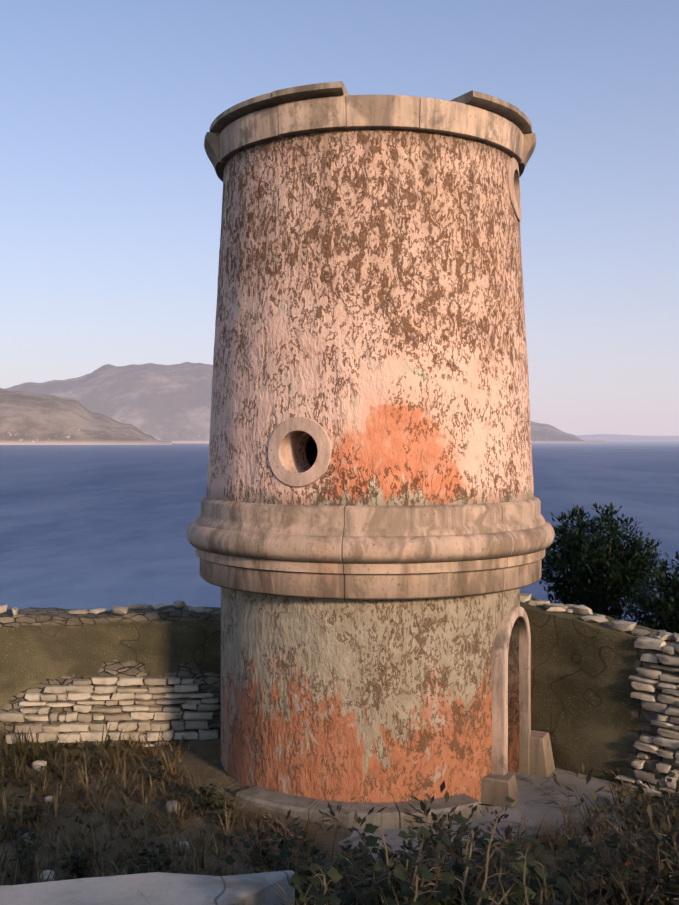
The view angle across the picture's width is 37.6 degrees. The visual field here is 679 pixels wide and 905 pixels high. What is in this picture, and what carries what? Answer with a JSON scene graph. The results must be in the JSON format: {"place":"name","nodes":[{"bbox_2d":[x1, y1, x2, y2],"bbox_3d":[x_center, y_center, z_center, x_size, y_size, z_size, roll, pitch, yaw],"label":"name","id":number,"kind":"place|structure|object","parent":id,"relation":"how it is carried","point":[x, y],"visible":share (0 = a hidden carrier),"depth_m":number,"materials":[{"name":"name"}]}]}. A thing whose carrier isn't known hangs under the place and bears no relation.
{"place":"outdoors","nodes":[
{"label":"outdoors","id":0,"kind":"place"},
{"bbox_2d":[0,388,171,444],"bbox_3d":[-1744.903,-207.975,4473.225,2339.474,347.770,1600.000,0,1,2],"label":"headland","id":1,"kind":"structure","parent":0,"point":[28,418],"depth_m":3790.36,"materials":[{"name":"grey stone"}]},
{"bbox_2d":[5,362,604,442],"bbox_3d":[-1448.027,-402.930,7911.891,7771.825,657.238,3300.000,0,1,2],"label":"mountain island","id":2,"kind":"structure","parent":0,"point":[161,402],"depth_m":6781.10,"materials":[{"name":"grey stone"}]},
{"bbox_2d":[0,441,678,624],"bbox_3d":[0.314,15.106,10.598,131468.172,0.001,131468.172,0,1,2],"label":"sea water","id":3,"kind":"structure","parent":0,"point":[92,526],"depth_m":224.64,"materials":[{"name":"blue liquid"}]},
{"bbox_2d":[0,736,678,892],"bbox_3d":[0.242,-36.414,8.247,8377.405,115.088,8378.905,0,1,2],"label":"terrain","id":4,"kind":"structure","parent":0,"point":[203,757],"depth_m":8.90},
{"bbox_2d":[18,760,188,881],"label":"loose stones","id":5,"kind":"object","parent":4,"relation":"on","point":[35,764],"visible":0.42,"depth_m":8.92,"materials":[{"name":"grey stone"}]},
{"bbox_2d":[0,676,219,749],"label":"exposed wall stones","id":6,"kind":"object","parent":4,"relation":"on","point":[80,690],"depth_m":10.94,"materials":[{"name":"stone"}]},
{"bbox_2d":[0,605,220,748],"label":"enclosure wall","id":7,"kind":"structure","parent":4,"relation":"on","point":[41,649],"depth_m":10.99,"materials":[{"name":"stone"}]},
{"bbox_2d":[0,600,212,615],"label":"wall coping stones","id":8,"kind":"object","parent":7,"relation":"on","point":[120,610],"visible":0.79,"depth_m":11.19,"materials":[{"name":"grey stone"}]},
{"bbox_2d":[0,870,294,904],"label":"concrete landing","id":9,"kind":"object","parent":4,"relation":"on","point":[158,888],"visible":0.94,"depth_m":4.64,"materials":[{"name":"grey concrete"}]},
{"bbox_2d":[218,802,367,904],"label":"shrub","id":10,"kind":"object","parent":4,"relation":"on","point":[249,829],"visible":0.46,"depth_m":5.52,"materials":[{"name":"green plant"}]},
{"bbox_2d":[0,725,670,904],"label":"dry grass tufts","id":11,"kind":"object","parent":4,"relation":"on","point":[173,774],"visible":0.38,"depth_m":8.63,"materials":[{"name":"brown plant"}]},
{"bbox_2d":[0,756,678,904],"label":"weed","id":12,"kind":"object","parent":4,"relation":"on","point":[297,882],"depth_m":4.27,"materials":[{"name":"green plant"}]},
{"bbox_2d":[0,714,678,904],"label":"olive grass tufts","id":13,"kind":"object","parent":4,"relation":"on","point":[24,752],"visible":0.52,"depth_m":10.01,"materials":[{"name":"green plant"}]},
{"bbox_2d":[235,785,481,828],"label":"stone plinth","id":14,"kind":"structure","parent":4,"relation":"on","point":[394,815],"depth_m":8.82,"materials":[{"name":"stone"}]},
{"bbox_2d":[221,587,519,802],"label":"lower tower wall","id":15,"kind":"structure","parent":4,"relation":"on","point":[343,700],"depth_m":9.03,"materials":[{"name":"beige paint"}]},
{"bbox_2d":[187,496,554,599],"bbox_3d":[0.315,0.859,10.431,3.783,0.825,3.777,0,1,2],"label":"stone molding band","id":16,"kind":"object","parent":15,"relation":"on","point":[375,552],"visible":0.92,"depth_m":8.80,"materials":[{"name":"beige stone"}]},
{"bbox_2d":[206,129,533,505],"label":"upper tower wall","id":17,"kind":"structure","parent":16,"relation":"on","point":[370,315],"depth_m":8.97,"materials":[{"name":"beige paint"}]},
{"bbox_2d":[204,132,535,181],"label":"lighthouse cornice remnants","id":18,"kind":"object","parent":17,"relation":"attached to","point":[212,144],"visible":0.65,"depth_m":9.94,"materials":[{"name":"beige stone"}]},
{"bbox_2d":[218,95,523,178],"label":"lighthouse frieze blocks","id":19,"kind":"structure","parent":17,"relation":"on","point":[389,112],"depth_m":8.96,"materials":[{"name":"beige stone"}]},
{"bbox_2d":[210,81,532,133],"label":"coping slabs","id":20,"kind":"structure","parent":19,"relation":"on","point":[517,117],"depth_m":9.11,"materials":[{"name":"beige stone"}]},
{"bbox_2d":[297,780,532,904],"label":"shrub","id":21,"kind":"object","parent":4,"relation":"on","point":[453,848],"visible":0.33,"depth_m":4.57,"materials":[{"name":"green plant"}]},
{"bbox_2d":[338,768,629,869],"bbox_3d":[1.680,3.334,9.791,2.363,0.162,4.566,0,1,28],"label":"concrete apron","id":22,"kind":"object","parent":4,"relation":"on","point":[531,788],"visible":0.15,"depth_m":9.09,"materials":[{"name":"grey concrete"}]},
{"bbox_2d":[480,606,554,807],"bbox_3d":[1.689,2.380,9.790,0.548,1.760,1.278,0,1,26],"label":"doorway surround","id":23,"kind":"object","parent":22,"relation":"on","point":[498,784],"visible":0.58,"depth_m":9.50,"materials":[{"name":"beige stone"}]},
{"bbox_2d":[444,804,610,904],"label":"shrub","id":24,"kind":"object","parent":4,"relation":"on","point":[509,838],"visible":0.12,"depth_m":5.86,"materials":[{"name":"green plant"}]},
{"bbox_2d":[520,596,678,794],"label":"enclosure wall","id":25,"kind":"structure","parent":4,"relation":"on","point":[588,712],"depth_m":10.01,"materials":[{"name":"paint"}]},
{"bbox_2d":[520,593,678,641],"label":"wall coping stones","id":26,"kind":"object","parent":25,"relation":"on","point":[622,625],"visible":0.83,"depth_m":10.15,"materials":[{"name":"beige stone"}]},
{"bbox_2d":[615,636,678,801],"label":"exposed wall stones","id":27,"kind":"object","parent":25,"relation":"attached to","point":[648,681],"depth_m":9.46,"materials":[{"name":"stone"}]},
{"bbox_2d":[538,502,666,621],"bbox_3d":[4.370,3.528,16.816,2.456,5.434,2.327,0,1,2],"label":"tree wood","id":28,"kind":"object","parent":4,"relation":"on","point":[587,586],"visible":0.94,"depth_m":16.41,"materials":[{"name":"green plant"}]},
{"bbox_2d":[534,763,678,904],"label":"shrub","id":29,"kind":"object","parent":4,"relation":"on","point":[649,864],"visible":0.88,"depth_m":4.04,"materials":[{"name":"green plant"}]},
{"bbox_2d":[565,807,677,898],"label":"shrub","id":30,"kind":"object","parent":4,"relation":"on","point":[616,832],"visible":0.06,"depth_m":6.06,"materials":[{"name":"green plant"}]},
{"bbox_2d":[619,790,678,871],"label":"shrub","id":31,"kind":"object","parent":4,"relation":"on","point":[647,817],"visible":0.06,"depth_m":6.98,"materials":[{"name":"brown plant"}]},
{"bbox_2d":[623,551,678,633],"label":"bush","id":32,"kind":"object","parent":4,"relation":"on","point":[664,614],"visible":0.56,"depth_m":14.05,"materials":[{"name":"green plant"}]},
{"bbox_2d":[0,0,678,435],"label":"sky","id":33,"kind":"structure","parent":0,"point":[111,192],"materials":[{"name":"blue"}]},
{"bbox_2d":[576,434,678,440],"bbox_3d":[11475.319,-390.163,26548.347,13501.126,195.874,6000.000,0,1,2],"label":"island","id":34,"kind":"structure","parent":0,"point":[605,437],"depth_m":24493.50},
{"bbox_3d":[0.314,0.137,10.423,2.600,6.260,2.600,0,1,2],"label":"lighthouse","id":35,"kind":"object","parent":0,"visible":0},
{"bbox_2d":[268,417,331,486],"bbox_3d":[-0.321,-0.006,9.005,0.631,0.630,0.299,0,1,24],"label":"round window surround","id":36,"kind":"object","parent":35,"relation":"attached to","point":[281,446],"visible":0.94,"depth_m":8.92,"materials":[{"name":"stone"}]},
{"bbox_2d":[508,157,521,221],"bbox_3d":[1.645,-2.607,9.923,0.299,0.630,0.630,0,1,19],"label":"round window surround","id":37,"kind":"object","parent":35,"relation":"attached to","point":[514,187],"visible":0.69,"depth_m":9.75,"materials":[{"name":"stone"}]}
]}

